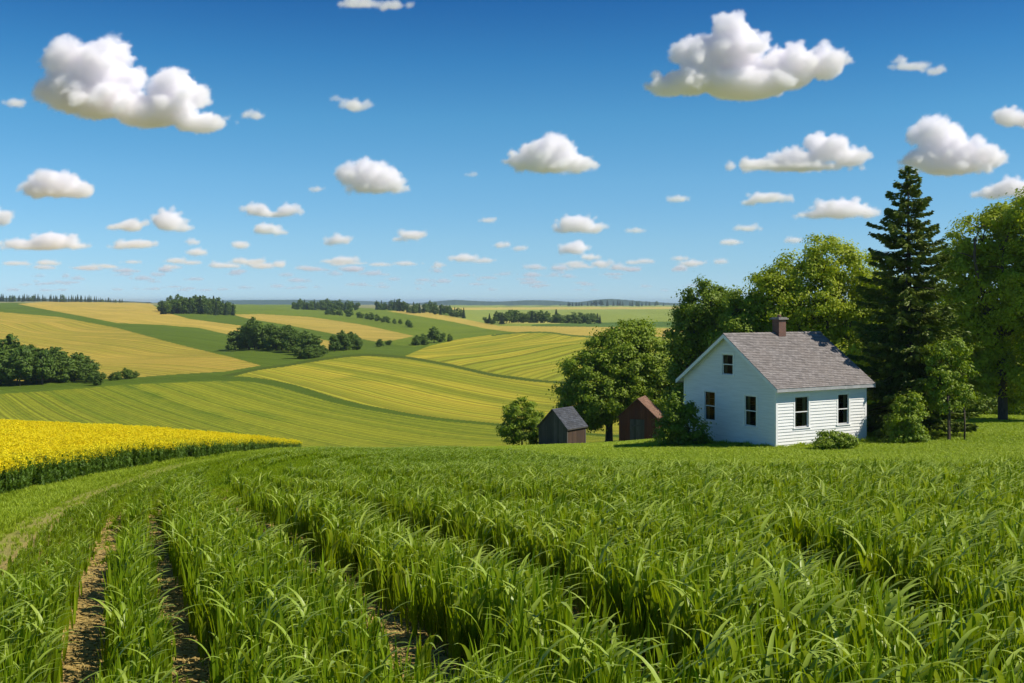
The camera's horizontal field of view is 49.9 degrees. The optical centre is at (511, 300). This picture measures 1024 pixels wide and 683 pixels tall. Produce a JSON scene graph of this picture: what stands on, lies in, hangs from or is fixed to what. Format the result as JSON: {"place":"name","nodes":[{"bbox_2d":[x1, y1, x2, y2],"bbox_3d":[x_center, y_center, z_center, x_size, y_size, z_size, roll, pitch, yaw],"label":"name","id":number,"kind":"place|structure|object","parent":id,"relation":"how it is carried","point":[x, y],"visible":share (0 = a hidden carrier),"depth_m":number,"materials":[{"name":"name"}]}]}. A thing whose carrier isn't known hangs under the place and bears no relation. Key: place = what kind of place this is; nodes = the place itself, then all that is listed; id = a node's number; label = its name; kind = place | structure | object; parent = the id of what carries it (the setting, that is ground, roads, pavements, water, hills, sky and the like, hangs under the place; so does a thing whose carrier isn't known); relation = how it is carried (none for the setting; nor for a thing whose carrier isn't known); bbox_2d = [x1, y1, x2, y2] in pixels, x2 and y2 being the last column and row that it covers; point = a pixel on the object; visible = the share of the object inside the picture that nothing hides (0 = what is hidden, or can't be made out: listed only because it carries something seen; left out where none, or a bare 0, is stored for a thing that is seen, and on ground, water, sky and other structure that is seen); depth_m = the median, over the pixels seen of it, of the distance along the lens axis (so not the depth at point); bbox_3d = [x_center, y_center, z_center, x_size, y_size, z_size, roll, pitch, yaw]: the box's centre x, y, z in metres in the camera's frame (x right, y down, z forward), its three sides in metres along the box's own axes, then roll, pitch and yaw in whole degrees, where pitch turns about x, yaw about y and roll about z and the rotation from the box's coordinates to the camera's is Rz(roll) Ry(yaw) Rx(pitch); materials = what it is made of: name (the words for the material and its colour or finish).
{"place":"outdoors","nodes":[
{"label":"outdoors","id":0,"kind":"place"},
{"bbox_2d":[4,298,150,302],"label":"hill ridge","id":1,"kind":"structure","parent":0,"point":[79,300],"depth_m":3556.79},
{"bbox_2d":[0,381,618,447],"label":"green field","id":2,"kind":"structure","parent":0,"point":[247,407],"depth_m":184.51,"materials":[{"name":"plant"}]},
{"bbox_2d":[545,316,678,441],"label":"maple tree","id":3,"kind":"object","parent":2,"relation":"on","point":[623,367],"visible":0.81,"depth_m":89.63,"materials":[{"name":"green plant"}]},
{"bbox_2d":[222,300,411,304],"bbox_3d":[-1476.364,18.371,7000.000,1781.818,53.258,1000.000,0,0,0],"label":"hill ridge","id":4,"kind":"structure","parent":0,"point":[274,302],"depth_m":6831.08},
{"bbox_2d":[0,302,675,380],"bbox_3d":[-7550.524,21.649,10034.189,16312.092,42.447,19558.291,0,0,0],"label":"grain field","id":5,"kind":"structure","parent":0,"point":[110,350],"depth_m":552.50,"materials":[{"name":"plant"}]},
{"bbox_2d":[0,340,14,356],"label":"tree","id":6,"kind":"object","parent":5,"relation":"on","point":[8,344],"visible":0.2,"depth_m":267.14,"materials":[{"name":"green plant"}]},
{"bbox_2d":[0,333,26,355],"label":"tree","id":7,"kind":"object","parent":5,"relation":"on","point":[10,338],"visible":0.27,"depth_m":267.25,"materials":[{"name":"green plant"}]},
{"bbox_2d":[42,347,62,380],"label":"tree","id":8,"kind":"object","parent":5,"relation":"on","point":[48,351],"visible":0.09,"depth_m":263.32,"materials":[{"name":"green plant"}]},
{"bbox_2d":[84,358,100,372],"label":"tree","id":9,"kind":"object","parent":5,"relation":"on","point":[94,364],"visible":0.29,"depth_m":265.13,"materials":[{"name":"green plant"}]},
{"bbox_2d":[161,302,173,313],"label":"tree","id":10,"kind":"object","parent":5,"relation":"on","point":[168,309],"visible":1,"depth_m":887.27,"materials":[{"name":"green plant"}]},
{"bbox_2d":[420,303,428,312],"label":"tree","id":11,"kind":"object","parent":5,"relation":"on","point":[425,307],"visible":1,"depth_m":1134.61,"materials":[{"name":"green plant"}]},
{"bbox_2d":[231,304,510,346],"bbox_3d":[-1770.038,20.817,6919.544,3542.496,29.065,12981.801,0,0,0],"label":"hill pasture","id":12,"kind":"structure","parent":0,"point":[423,325],"depth_m":820.71,"materials":[{"name":"plant"}]},
{"bbox_2d":[335,299,343,309],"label":"tree","id":13,"kind":"object","parent":12,"relation":"on","point":[338,304],"visible":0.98,"depth_m":1283.47,"materials":[{"name":"green plant"}]},
{"bbox_2d":[411,337,420,344],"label":"tree","id":14,"kind":"object","parent":12,"relation":"on","point":[414,341],"visible":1,"depth_m":438.77,"materials":[{"name":"green plant"}]},
{"bbox_2d":[427,326,441,340],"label":"tree","id":15,"kind":"object","parent":12,"relation":"on","point":[434,335],"visible":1,"depth_m":451.09,"materials":[{"name":"green plant"}]},
{"bbox_2d":[238,332,683,434],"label":"hill","id":16,"kind":"structure","parent":0,"point":[417,387],"depth_m":257.30,"materials":[{"name":"plant"}]},
{"bbox_2d":[0,451,927,682],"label":"ground","id":17,"kind":"structure","parent":0,"point":[3,565],"depth_m":17.56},
{"bbox_2d":[0,446,321,564],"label":"grass verge","id":18,"kind":"object","parent":17,"relation":"on","point":[6,551],"depth_m":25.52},
{"bbox_2d":[0,419,301,492],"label":"canola","id":19,"kind":"object","parent":18,"relation":"on","point":[33,452],"visible":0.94,"depth_m":48.84,"materials":[{"name":"plant"}]},
{"bbox_2d":[87,454,428,569],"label":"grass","id":20,"kind":"structure","parent":17,"relation":"on","point":[214,474],"depth_m":38.05,"materials":[{"name":"plant"}]},
{"bbox_2d":[60,491,658,682],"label":"straw litter","id":21,"kind":"object","parent":17,"relation":"on","point":[81,661],"visible":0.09,"depth_m":12.22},
{"bbox_2d":[0,445,1023,682],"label":"crop","id":22,"kind":"object","parent":17,"relation":"on","point":[713,571],"visible":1,"depth_m":12.14,"materials":[{"name":"plant"}]},
{"bbox_2d":[0,301,978,436],"bbox_3d":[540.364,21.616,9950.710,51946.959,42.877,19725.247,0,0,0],"label":"terrain","id":23,"kind":"structure","parent":0,"point":[208,340],"depth_m":332.51,"materials":[{"name":"plant"}]},
{"bbox_2d":[0,351,10,383],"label":"tree","id":24,"kind":"object","parent":23,"relation":"on","point":[3,360],"visible":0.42,"depth_m":250.33,"materials":[{"name":"green plant"}]},
{"bbox_2d":[0,355,10,384],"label":"tree","id":25,"kind":"object","parent":23,"relation":"on","point":[7,380],"visible":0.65,"depth_m":250.94,"materials":[{"name":"green plant"}]},
{"bbox_2d":[3,355,24,384],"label":"tree","id":26,"kind":"object","parent":23,"relation":"on","point":[9,360],"visible":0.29,"depth_m":251.50,"materials":[{"name":"green plant"}]},
{"bbox_2d":[1,346,34,385],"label":"tree","id":27,"kind":"object","parent":23,"relation":"on","point":[23,367],"visible":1,"depth_m":249.22,"materials":[{"name":"green plant"}]},
{"bbox_2d":[10,344,34,381],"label":"tree","id":28,"kind":"object","parent":23,"relation":"on","point":[30,352],"visible":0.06,"depth_m":258.63,"materials":[{"name":"green plant"}]},
{"bbox_2d":[25,375,38,382],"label":"tree","id":29,"kind":"object","parent":23,"relation":"on","point":[32,379],"visible":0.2,"depth_m":256.52,"materials":[{"name":"green plant"}]},
{"bbox_2d":[32,348,55,384],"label":"tree","id":30,"kind":"object","parent":23,"relation":"on","point":[45,368],"visible":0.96,"depth_m":251.83,"materials":[{"name":"green plant"}]},
{"bbox_2d":[46,355,59,382],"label":"tree","id":31,"kind":"object","parent":23,"relation":"on","point":[56,370],"visible":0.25,"depth_m":256.78,"materials":[{"name":"green plant"}]},
{"bbox_2d":[50,347,68,366],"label":"tree","id":32,"kind":"object","parent":23,"relation":"on","point":[56,350],"visible":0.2,"depth_m":261.21,"materials":[{"name":"green plant"}]},
{"bbox_2d":[56,354,74,376],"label":"tree","id":33,"kind":"object","parent":23,"relation":"on","point":[63,369],"visible":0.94,"depth_m":257.92,"materials":[{"name":"green plant"}]},
{"bbox_2d":[54,360,78,382],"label":"tree","id":34,"kind":"object","parent":23,"relation":"on","point":[65,378],"visible":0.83,"depth_m":257.19,"materials":[{"name":"green plant"}]},
{"bbox_2d":[66,352,88,380],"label":"tree","id":35,"kind":"object","parent":23,"relation":"on","point":[80,359],"visible":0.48,"depth_m":261.31,"materials":[{"name":"green plant"}]},
{"bbox_2d":[77,362,94,381],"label":"tree","id":36,"kind":"object","parent":23,"relation":"on","point":[83,372],"visible":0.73,"depth_m":257.43,"materials":[{"name":"green plant"}]},
{"bbox_2d":[87,368,100,380],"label":"tree","id":37,"kind":"object","parent":23,"relation":"on","point":[94,373],"visible":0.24,"depth_m":254.53,"materials":[{"name":"green plant"}]},
{"bbox_2d":[88,372,106,384],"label":"tree","id":38,"kind":"object","parent":23,"relation":"on","point":[98,378],"visible":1,"depth_m":248.42,"materials":[{"name":"green plant"}]},
{"bbox_2d":[107,372,119,380],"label":"tree","id":39,"kind":"object","parent":23,"relation":"on","point":[111,376],"visible":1,"depth_m":260.51,"materials":[{"name":"green plant"}]},
{"bbox_2d":[120,367,131,377],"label":"tree","id":40,"kind":"object","parent":23,"relation":"on","point":[125,374],"visible":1,"depth_m":263.05,"materials":[{"name":"green plant"}]},
{"bbox_2d":[174,297,194,313],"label":"tree","id":41,"kind":"object","parent":23,"relation":"on","point":[183,306],"visible":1,"depth_m":888.27,"materials":[{"name":"green plant"}]},
{"bbox_2d":[186,297,192,313],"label":"fir tree","id":42,"kind":"object","parent":23,"relation":"on","point":[189,306],"visible":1,"depth_m":887.09,"materials":[{"name":"green plant"}]},
{"bbox_2d":[192,295,205,312],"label":"tree","id":43,"kind":"object","parent":23,"relation":"on","point":[194,309],"visible":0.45,"depth_m":900.25,"materials":[{"name":"green plant"}]},
{"bbox_2d":[196,296,204,313],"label":"fir tree","id":44,"kind":"object","parent":23,"relation":"on","point":[200,307],"visible":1,"depth_m":886.65,"materials":[{"name":"green plant"}]},
{"bbox_2d":[203,301,212,314],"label":"tree","id":45,"kind":"object","parent":23,"relation":"on","point":[208,305],"visible":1,"depth_m":884.69,"materials":[{"name":"green plant"}]},
{"bbox_2d":[210,298,218,312],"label":"tree","id":46,"kind":"object","parent":23,"relation":"on","point":[213,304],"visible":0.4,"depth_m":923.54,"materials":[{"name":"green plant"}]},
{"bbox_2d":[218,303,224,314],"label":"tree","id":47,"kind":"object","parent":23,"relation":"on","point":[220,308],"visible":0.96,"depth_m":912.12,"materials":[{"name":"green plant"}]},
{"bbox_2d":[225,331,238,350],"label":"tree","id":48,"kind":"object","parent":23,"relation":"on","point":[231,345],"visible":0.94,"depth_m":387.73,"materials":[{"name":"green plant"}]},
{"bbox_2d":[236,325,249,349],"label":"tree","id":49,"kind":"object","parent":23,"relation":"on","point":[241,342],"visible":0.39,"depth_m":373.67,"materials":[{"name":"green plant"}]},
{"bbox_2d":[242,317,263,349],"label":"tree","id":50,"kind":"object","parent":23,"relation":"on","point":[247,336],"visible":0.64,"depth_m":366.69,"materials":[{"name":"green plant"}]},
{"bbox_2d":[240,321,265,348],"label":"tree","id":51,"kind":"object","parent":23,"relation":"on","point":[246,332],"visible":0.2,"depth_m":370.51,"materials":[{"name":"green plant"}]},
{"bbox_2d":[247,323,265,348],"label":"tree","id":52,"kind":"object","parent":23,"relation":"on","point":[257,332],"visible":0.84,"depth_m":364.73,"materials":[{"name":"green plant"}]},
{"bbox_2d":[262,325,274,348],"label":"tree","id":53,"kind":"object","parent":23,"relation":"on","point":[269,329],"visible":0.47,"depth_m":357.77,"materials":[{"name":"green plant"}]},
{"bbox_2d":[261,323,277,348],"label":"tree","id":54,"kind":"object","parent":23,"relation":"on","point":[273,326],"visible":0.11,"depth_m":365.82,"materials":[{"name":"green plant"}]},
{"bbox_2d":[265,328,282,350],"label":"tree","id":55,"kind":"object","parent":23,"relation":"on","point":[275,341],"visible":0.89,"depth_m":351.49,"materials":[{"name":"green plant"}]},
{"bbox_2d":[281,326,297,351],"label":"tree","id":56,"kind":"object","parent":23,"relation":"on","point":[286,333],"visible":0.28,"depth_m":345.55,"materials":[{"name":"green plant"}]},
{"bbox_2d":[283,329,301,352],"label":"tree","id":57,"kind":"object","parent":23,"relation":"on","point":[289,343],"visible":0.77,"depth_m":340.43,"materials":[{"name":"green plant"}]},
{"bbox_2d":[290,346,303,357],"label":"tree","id":58,"kind":"object","parent":23,"relation":"on","point":[295,350],"visible":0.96,"depth_m":316.05,"materials":[{"name":"green plant"}]},
{"bbox_2d":[296,333,307,349],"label":"tree","id":59,"kind":"object","parent":23,"relation":"on","point":[300,339],"visible":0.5,"depth_m":331.44,"materials":[{"name":"green plant"}]},
{"bbox_2d":[298,347,312,358],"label":"tree","id":60,"kind":"object","parent":23,"relation":"on","point":[304,353],"visible":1,"depth_m":315.30,"materials":[{"name":"green plant"}]},
{"bbox_2d":[301,346,314,358],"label":"tree","id":61,"kind":"object","parent":23,"relation":"on","point":[311,354],"visible":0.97,"depth_m":315.20,"materials":[{"name":"green plant"}]},
{"bbox_2d":[301,334,316,350],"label":"tree","id":62,"kind":"object","parent":23,"relation":"on","point":[309,340],"visible":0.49,"depth_m":329.93,"materials":[{"name":"green plant"}]},
{"bbox_2d":[307,344,321,357],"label":"tree","id":63,"kind":"object","parent":23,"relation":"on","point":[316,351],"visible":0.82,"depth_m":317.51,"materials":[{"name":"green plant"}]},
{"bbox_2d":[312,336,323,347],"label":"tree","id":64,"kind":"object","parent":23,"relation":"on","point":[317,341],"visible":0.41,"depth_m":331.32,"materials":[{"name":"green plant"}]},
{"bbox_2d":[319,345,329,355],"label":"tree","id":65,"kind":"object","parent":23,"relation":"on","point":[324,349],"visible":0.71,"depth_m":324.72,"materials":[{"name":"green plant"}]},
{"bbox_2d":[328,334,340,351],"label":"tree","id":66,"kind":"object","parent":23,"relation":"on","point":[335,345],"visible":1,"depth_m":347.57,"materials":[{"name":"green plant"}]},
{"bbox_2d":[337,332,350,350],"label":"tree","id":67,"kind":"object","parent":23,"relation":"on","point":[345,342],"visible":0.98,"depth_m":357.84,"materials":[{"name":"green plant"}]},
{"bbox_2d":[346,333,356,349],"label":"tree","id":68,"kind":"object","parent":23,"relation":"on","point":[352,337],"visible":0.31,"depth_m":365.87,"materials":[{"name":"green plant"}]},
{"bbox_2d":[353,337,361,349],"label":"tree","id":69,"kind":"object","parent":23,"relation":"on","point":[358,344],"visible":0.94,"depth_m":370.56,"materials":[{"name":"green plant"}]},
{"bbox_2d":[410,300,574,304],"bbox_3d":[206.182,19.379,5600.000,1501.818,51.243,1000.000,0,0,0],"label":"hill ridge","id":70,"kind":"structure","parent":0,"point":[522,302],"depth_m":5422.03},
{"bbox_2d":[0,0,1023,302],"label":"sky","id":71,"kind":"structure","parent":0,"point":[410,151],"materials":[{"name":"blue"}]},
{"bbox_2d":[450,305,678,327],"bbox_3d":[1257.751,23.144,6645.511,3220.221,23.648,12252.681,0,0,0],"label":"field plain","id":72,"kind":"structure","parent":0,"point":[610,317],"depth_m":1288.90,"materials":[{"name":"plant"}]},
{"bbox_2d":[503,312,511,322],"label":"tree","id":73,"kind":"object","parent":72,"relation":"on","point":[506,318],"visible":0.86,"depth_m":793.90,"materials":[{"name":"green plant"}]},
{"bbox_2d":[513,310,522,321],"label":"tree","id":74,"kind":"object","parent":72,"relation":"on","point":[516,318],"visible":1,"depth_m":793.98,"materials":[{"name":"green plant"}]},
{"bbox_2d":[519,314,529,322],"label":"tree","id":75,"kind":"object","parent":72,"relation":"on","point":[525,317],"visible":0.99,"depth_m":792.30,"materials":[{"name":"green plant"}]},
{"bbox_2d":[539,312,549,322],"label":"tree","id":76,"kind":"object","parent":72,"relation":"on","point":[545,317],"visible":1,"depth_m":795.38,"materials":[{"name":"green plant"}]},
{"bbox_2d":[548,314,557,322],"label":"tree","id":77,"kind":"object","parent":72,"relation":"on","point":[552,320],"visible":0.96,"depth_m":808.10,"materials":[{"name":"green plant"}]},
{"bbox_2d":[555,315,566,322],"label":"tree","id":78,"kind":"object","parent":72,"relation":"on","point":[561,319],"visible":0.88,"depth_m":805.69,"materials":[{"name":"green plant"}]},
{"bbox_2d":[570,312,578,323],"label":"tree","id":79,"kind":"object","parent":72,"relation":"on","point":[574,316],"visible":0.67,"depth_m":828.44,"materials":[{"name":"green plant"}]},
{"bbox_2d":[581,313,591,323],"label":"tree","id":80,"kind":"object","parent":72,"relation":"on","point":[586,320],"visible":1,"depth_m":816.88,"materials":[{"name":"green plant"}]},
{"bbox_2d":[560,299,678,305],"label":"hill ridge","id":81,"kind":"structure","parent":0,"point":[625,302],"depth_m":4696.32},
{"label":"lawn","id":82,"kind":"structure","parent":0,"visible":0},
{"bbox_2d":[494,394,546,444],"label":"shrub","id":83,"kind":"object","parent":82,"relation":"on","point":[513,426],"visible":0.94,"depth_m":79.42,"materials":[{"name":"green plant"}]},
{"bbox_2d":[537,406,587,443],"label":"shed","id":84,"kind":"structure","parent":82,"relation":"on","point":[567,425],"depth_m":77.87,"materials":[{"name":"wood"}]},
{"bbox_2d":[617,396,664,440],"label":"shed","id":85,"kind":"structure","parent":82,"relation":"on","point":[637,417],"depth_m":77.93,"materials":[{"name":"wood"}]},
{"bbox_2d":[630,419,643,439],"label":"door","id":86,"kind":"structure","parent":85,"relation":"in","point":[636,426],"depth_m":77.88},
{"bbox_2d":[652,390,716,445],"bbox_3d":[8.906,6.296,57.156,3.404,3.509,2.557,0,0,40],"label":"shrub","id":87,"kind":"object","parent":82,"relation":"on","point":[680,414],"visible":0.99,"depth_m":56.84,"materials":[{"name":"green plant"}]},
{"bbox_2d":[658,271,744,402],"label":"leafy tree","id":88,"kind":"object","parent":82,"relation":"on","point":[693,319],"visible":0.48,"depth_m":82.90,"materials":[{"name":"green plant"}]},
{"bbox_2d":[699,285,793,347],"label":"leafy tree","id":89,"kind":"object","parent":82,"relation":"on","point":[730,320],"visible":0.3,"depth_m":79.54,"materials":[{"name":"green plant"}]},
{"bbox_2d":[470,413,1023,467],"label":"lawn grass","id":90,"kind":"structure","parent":82,"relation":"on","point":[985,440],"depth_m":52.37,"materials":[{"name":"plant"}]},
{"bbox_2d":[676,315,875,446],"bbox_3d":[13.917,4.523,58.621,6.990,7.590,7.820,0,0,-30],"label":"farmhouse","id":91,"kind":"object","parent":82,"relation":"on","point":[778,385],"visible":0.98,"depth_m":56.55,"materials":[{"name":"white"}]},
{"bbox_2d":[702,389,716,422],"bbox_3d":[10.527,5.526,58.253,0.252,1.705,1.110,0,0,-30],"label":"window","id":92,"kind":"structure","parent":91,"relation":"in","point":[708,391],"depth_m":58.49,"materials":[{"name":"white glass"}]},
{"bbox_2d":[720,352,733,375],"bbox_3d":[11.230,3.266,57.053,0.252,1.225,1.090,0,0,-30],"label":"window","id":93,"kind":"structure","parent":91,"relation":"in","point":[726,354],"depth_m":57.27,"materials":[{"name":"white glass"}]},
{"bbox_2d":[742,393,757,427],"bbox_3d":[12.097,5.526,55.580,0.252,1.705,1.110,0,0,-30],"label":"window","id":94,"kind":"structure","parent":91,"relation":"in","point":[748,395],"depth_m":55.84,"materials":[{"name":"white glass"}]},
{"bbox_2d":[793,394,810,428],"bbox_3d":[14.415,5.506,54.918,1.190,1.705,0.252,0,0,-30],"label":"window","id":95,"kind":"structure","parent":91,"relation":"in","point":[803,396],"depth_m":55.09,"materials":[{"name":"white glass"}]},
{"bbox_2d":[836,391,850,425],"bbox_3d":[16.933,5.506,56.400,1.030,1.705,0.252,0,0,-30],"label":"window","id":96,"kind":"structure","parent":91,"relation":"in","point":[844,394],"depth_m":56.54,"materials":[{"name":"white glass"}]},
{"bbox_2d":[739,232,904,404],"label":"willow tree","id":97,"kind":"object","parent":82,"relation":"on","point":[790,294],"visible":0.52,"depth_m":78.70,"materials":[{"name":"plant"}]},
{"bbox_2d":[810,429,859,449],"bbox_3d":[15.530,6.808,52.868,2.643,1.376,1.774,0,0,0],"label":"shrub","id":98,"kind":"object","parent":82,"relation":"on","point":[843,440],"visible":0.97,"depth_m":52.33,"materials":[{"name":"green plant"}]},
{"bbox_2d":[876,390,931,442],"bbox_3d":[19.826,6.002,55.508,2.593,3.055,2.382,0,0,0],"label":"shrub","id":99,"kind":"object","parent":82,"relation":"on","point":[911,412],"visible":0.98,"depth_m":55.08,"materials":[{"name":"green plant"}]},
{"bbox_2d":[847,165,981,439],"bbox_3d":[21.529,0.148,59.860,7.844,15.102,7.864,0,0,0],"label":"spruce tree","id":100,"kind":"object","parent":82,"relation":"on","point":[898,346],"visible":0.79,"depth_m":59.16,"materials":[{"name":"green plant"}]},
{"bbox_2d":[917,336,978,439],"bbox_3d":[22.298,4.638,56.596,3.259,5.793,2.142,0,0,19],"label":"sapling","id":101,"kind":"object","parent":82,"relation":"on","point":[942,382],"visible":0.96,"depth_m":56.32,"materials":[{"name":"green plant"}]},
{"bbox_2d":[921,296,983,396],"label":"woodland tree","id":102,"kind":"object","parent":82,"relation":"on","point":[961,347],"depth_m":90.77,"materials":[{"name":"green plant"}]},
{"bbox_2d":[963,407,965,439],"bbox_3d":[23.244,6.442,56.500,0.101,1.952,0.096,0,0,0],"label":"wooden post","id":103,"kind":"object","parent":82,"relation":"on","point":[964,424],"visible":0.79,"depth_m":56.47,"materials":[{"name":"brown wood"}]},
{"bbox_2d":[920,195,1023,419],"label":"willow tree","id":104,"kind":"object","parent":82,"relation":"on","point":[973,260],"visible":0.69,"depth_m":73.49,"materials":[{"name":"plant"}]},
{"bbox_2d":[956,394,997,414],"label":"thicket","id":105,"kind":"object","parent":82,"relation":"on","point":[984,406],"visible":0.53,"depth_m":83.28,"materials":[{"name":"green plant"}]},
{"bbox_2d":[980,186,1023,395],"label":"willow tree","id":106,"kind":"object","parent":82,"relation":"on","point":[1007,279],"visible":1,"depth_m":71.23,"materials":[{"name":"plant"}]},
{"bbox_2d":[1008,405,1023,414],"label":"thicket","id":107,"kind":"object","parent":82,"relation":"on","point":[1020,412],"visible":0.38,"depth_m":81.32,"materials":[{"name":"green plant"}]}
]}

